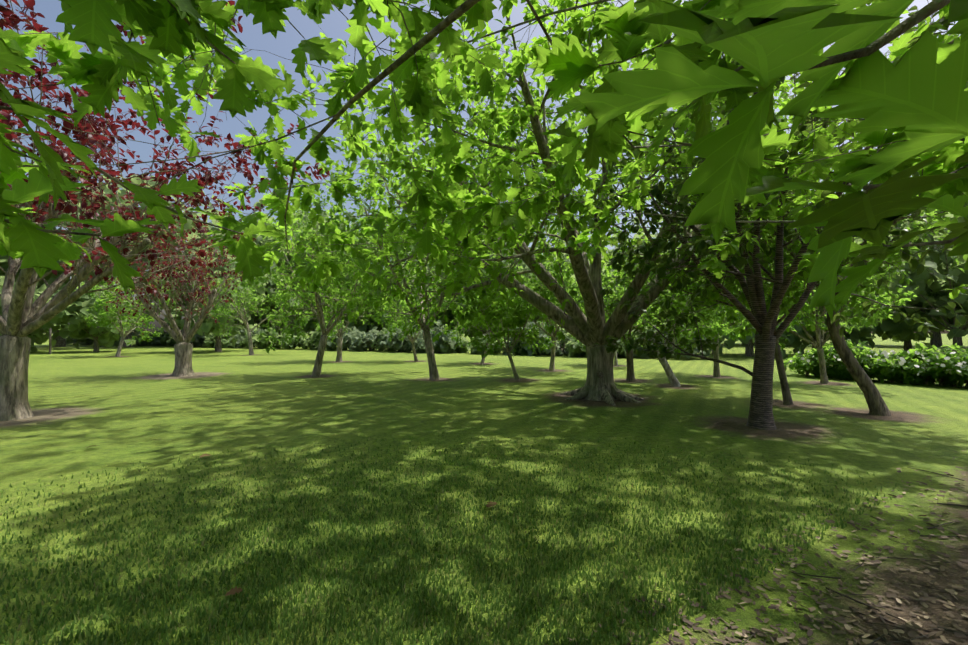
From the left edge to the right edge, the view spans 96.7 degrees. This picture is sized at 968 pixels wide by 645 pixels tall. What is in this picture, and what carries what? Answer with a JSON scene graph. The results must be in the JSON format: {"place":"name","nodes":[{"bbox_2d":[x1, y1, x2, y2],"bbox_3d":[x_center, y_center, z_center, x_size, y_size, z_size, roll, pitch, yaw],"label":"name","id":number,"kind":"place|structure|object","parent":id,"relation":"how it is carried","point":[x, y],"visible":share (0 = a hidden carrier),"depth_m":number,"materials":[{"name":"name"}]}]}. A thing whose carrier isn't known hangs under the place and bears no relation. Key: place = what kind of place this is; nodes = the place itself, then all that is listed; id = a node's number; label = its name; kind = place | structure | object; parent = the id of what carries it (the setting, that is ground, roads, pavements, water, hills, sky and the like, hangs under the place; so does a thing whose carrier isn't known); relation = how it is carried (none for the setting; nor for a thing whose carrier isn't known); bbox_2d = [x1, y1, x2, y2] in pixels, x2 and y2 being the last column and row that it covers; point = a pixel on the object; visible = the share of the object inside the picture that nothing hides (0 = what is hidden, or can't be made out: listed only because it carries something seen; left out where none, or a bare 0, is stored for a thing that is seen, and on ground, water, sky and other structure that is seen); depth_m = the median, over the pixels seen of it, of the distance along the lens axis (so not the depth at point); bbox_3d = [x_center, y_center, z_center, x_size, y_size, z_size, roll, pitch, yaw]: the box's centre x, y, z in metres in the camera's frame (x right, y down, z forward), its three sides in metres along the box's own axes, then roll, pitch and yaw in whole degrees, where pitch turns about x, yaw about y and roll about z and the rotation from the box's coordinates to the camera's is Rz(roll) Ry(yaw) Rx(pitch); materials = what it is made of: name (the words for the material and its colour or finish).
{"place":"outdoors","nodes":[
{"label":"outdoors","id":0,"kind":"place"},
{"bbox_2d":[0,0,959,333],"label":"sky","id":1,"kind":"structure","parent":0,"point":[334,24],"materials":[{"name":"blue"}]},
{"bbox_2d":[0,334,967,644],"bbox_3d":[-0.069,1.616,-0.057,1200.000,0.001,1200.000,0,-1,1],"label":"ground","id":2,"kind":"structure","parent":0,"point":[134,406],"depth_m":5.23,"materials":[{"name":"green plant"}]},
{"bbox_2d":[49,328,100,353],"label":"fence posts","id":3,"kind":"object","parent":2,"relation":"on","point":[50,337],"visible":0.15,"depth_m":32.02,"materials":[{"name":"grey wood"}]},
{"bbox_2d":[73,275,175,356],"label":"tree","id":4,"kind":"object","parent":2,"relation":"on","point":[104,318],"depth_m":28.76,"materials":[{"name":"green plant"}]},
{"bbox_2d":[60,209,242,376],"bbox_3d":[-11.279,-1.121,16.231,6.277,6.430,6.160,0,-1,1],"label":"red tree","id":5,"kind":"object","parent":2,"relation":"on","point":[183,348],"depth_m":15.98,"materials":[{"name":"plant"}]},
{"bbox_2d":[59,234,237,326],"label":"leaves","id":6,"kind":"object","parent":5,"relation":"attached to","point":[183,276],"visible":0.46,"depth_m":15.89,"materials":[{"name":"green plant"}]},
{"bbox_2d":[0,0,329,420],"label":"red tree","id":7,"kind":"object","parent":2,"relation":"on","point":[13,21],"depth_m":8.14,"materials":[{"name":"red plant"}]},
{"bbox_2d":[193,257,312,354],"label":"tree","id":8,"kind":"object","parent":2,"relation":"on","point":[249,295],"depth_m":30.72,"materials":[{"name":"green plant"}]},
{"bbox_2d":[86,445,496,595],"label":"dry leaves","id":9,"kind":"object","parent":2,"relation":"on","point":[238,590],"visible":0.98,"depth_m":2.66,"materials":[{"name":"brown plant"}]},
{"bbox_2d":[240,191,396,376],"bbox_3d":[-6.068,-1.196,15.794,5.808,6.559,5.997,0,-1,1],"label":"tree","id":10,"kind":"object","parent":2,"relation":"on","point":[305,293],"depth_m":15.66,"materials":[{"name":"green plant"}]},
{"bbox_2d":[266,264,379,361],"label":"tree","id":11,"kind":"object","parent":2,"relation":"on","point":[307,318],"depth_m":23.59,"materials":[{"name":"green plant"}]},
{"bbox_2d":[291,135,515,379],"bbox_3d":[-2.005,-2.003,15.151,6.784,8.142,8.594,0,-1,1],"label":"tree","id":12,"kind":"object","parent":2,"relation":"on","point":[403,255],"depth_m":14.01,"materials":[{"name":"green plant"}]},
{"bbox_2d":[373,283,446,360],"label":"tree","id":13,"kind":"object","parent":2,"relation":"on","point":[394,326],"depth_m":23.70,"materials":[{"name":"green plant"}]},
{"bbox_2d":[13,0,892,276],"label":"oak wood","id":14,"kind":"object","parent":2,"relation":"on","point":[403,2],"visible":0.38,"depth_m":3.59,"materials":[{"name":"brown plant"}]},
{"bbox_2d":[327,223,380,269],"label":"oak leaves","id":15,"kind":"object","parent":14,"relation":"attached to","point":[352,249],"visible":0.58,"depth_m":6.41,"materials":[{"name":"green plant"}]},
{"bbox_2d":[0,9,959,288],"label":"oak leaves","id":16,"kind":"object","parent":14,"relation":"attached to","point":[424,241],"visible":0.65,"depth_m":3.58,"materials":[{"name":"green plant"}]},
{"bbox_2d":[388,0,967,124],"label":"oak leaves","id":17,"kind":"object","parent":14,"relation":"attached to","point":[415,96],"visible":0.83,"depth_m":2.05,"materials":[{"name":"green plant"}]},
{"bbox_2d":[443,283,513,363],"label":"tree","id":18,"kind":"object","parent":2,"relation":"on","point":[457,338],"depth_m":21.74,"materials":[{"name":"green plant"}]},
{"bbox_2d":[0,0,967,284],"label":"oak wood","id":19,"kind":"object","parent":2,"relation":"on","point":[916,18],"visible":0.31,"depth_m":2.01,"materials":[{"name":"brown plant"}]},
{"bbox_2d":[0,0,967,288],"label":"oak leaves","id":20,"kind":"object","parent":19,"relation":"attached to","point":[448,150],"visible":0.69,"depth_m":3.51,"materials":[{"name":"green plant"}]},
{"bbox_2d":[5,0,967,298],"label":"oak leaves","id":21,"kind":"object","parent":19,"relation":"attached to","point":[599,34],"visible":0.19,"depth_m":5.87,"materials":[{"name":"green plant"}]},
{"bbox_2d":[0,161,967,358],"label":"trees","id":22,"kind":"object","parent":2,"relation":"on","point":[901,330],"depth_m":35.54,"materials":[{"name":"green plant"}]},
{"bbox_2d":[454,268,565,380],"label":"tree","id":23,"kind":"object","parent":2,"relation":"on","point":[518,311],"depth_m":14.37,"materials":[{"name":"green plant"}]},
{"bbox_2d":[494,252,584,370],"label":"tree","id":24,"kind":"object","parent":2,"relation":"on","point":[546,264],"depth_m":18.17,"materials":[{"name":"plant"}]},
{"bbox_2d":[295,0,906,404],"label":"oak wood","id":25,"kind":"object","parent":2,"relation":"on","point":[590,328],"visible":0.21,"depth_m":10.13,"materials":[{"name":"brown plant"}]},
{"bbox_2d":[437,122,648,307],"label":"oak leaves","id":26,"kind":"object","parent":25,"relation":"attached to","point":[570,205],"visible":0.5,"depth_m":6.52,"materials":[{"name":"green plant"}]},
{"bbox_2d":[280,0,908,342],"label":"leaves","id":27,"kind":"object","parent":25,"relation":"attached to","point":[398,166],"visible":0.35,"depth_m":8.55,"materials":[{"name":"green plant"}]},
{"bbox_2d":[585,285,643,365],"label":"tree","id":28,"kind":"object","parent":2,"relation":"on","point":[637,322],"depth_m":20.90,"materials":[{"name":"green plant"}]},
{"bbox_2d":[573,241,729,380],"bbox_3d":[5.482,-0.312,14.176,5.191,4.716,3.476,0,-1,1],"label":"tree","id":29,"kind":"object","parent":2,"relation":"on","point":[713,330],"depth_m":14.18,"materials":[{"name":"green plant"}]},
{"bbox_2d":[602,278,723,386],"bbox_3d":[5.200,-0.209,13.761,3.959,4.490,4.365,0,-1,1],"label":"tree","id":30,"kind":"object","parent":2,"relation":"on","point":[672,378],"depth_m":12.91,"materials":[{"name":"green plant"}]},
{"bbox_2d":[663,236,764,376],"bbox_3d":[8.472,-0.575,16.152,4.433,5.333,4.345,0,-1,1],"label":"tree","id":31,"kind":"object","parent":2,"relation":"on","point":[727,331],"depth_m":15.62,"materials":[{"name":"green plant"}]},
{"bbox_2d":[545,450,967,644],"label":"fallen leaves","id":32,"kind":"object","parent":2,"relation":"on","point":[847,627],"visible":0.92,"depth_m":2.60,"materials":[{"name":"plant"}]},
{"bbox_2d":[616,190,917,404],"bbox_3d":[6.108,-0.832,10.219,4.134,5.571,5.491,1,-1,-25],"label":"tree","id":33,"kind":"object","parent":2,"relation":"on","point":[868,285],"depth_m":9.53,"materials":[{"name":"green plant"}]},
{"bbox_2d":[573,0,967,429],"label":"tree","id":34,"kind":"object","parent":2,"relation":"on","point":[659,266],"depth_m":7.29,"materials":[{"name":"green plant"}]},
{"bbox_2d":[648,467,967,644],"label":"mulch twigs","id":35,"kind":"object","parent":2,"relation":"on","point":[889,634],"visible":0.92,"depth_m":2.54,"materials":[{"name":"brown wood"}]},
{"bbox_2d":[713,237,918,383],"bbox_3d":[10.104,-0.482,13.519,4.538,5.026,4.650,0,-1,1],"label":"tree","id":36,"kind":"object","parent":2,"relation":"on","point":[883,299],"depth_m":13.44,"materials":[{"name":"green plant"}]},
{"bbox_2d":[673,112,967,415],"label":"tree","id":37,"kind":"object","parent":2,"relation":"on","point":[876,403],"depth_m":8.46,"materials":[{"name":"green plant"}]},
{"bbox_2d":[783,339,967,387],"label":"hedge","id":38,"kind":"object","parent":2,"relation":"on","point":[888,370],"depth_m":13.53,"materials":[{"name":"green plant"}]},
{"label":"big oak","id":39,"kind":"object","parent":2,"relation":"on","visible":0},
{"bbox_2d":[0,0,967,322],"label":"oak leaves","id":40,"kind":"object","parent":39,"relation":"attached to","point":[914,90],"visible":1,"depth_m":0.62,"materials":[{"name":"green plant"}]},
{"bbox_2d":[429,0,736,148],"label":"leaves","id":41,"kind":"object","parent":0,"point":[503,74],"depth_m":6.43,"materials":[{"name":"green plant"}]}
]}

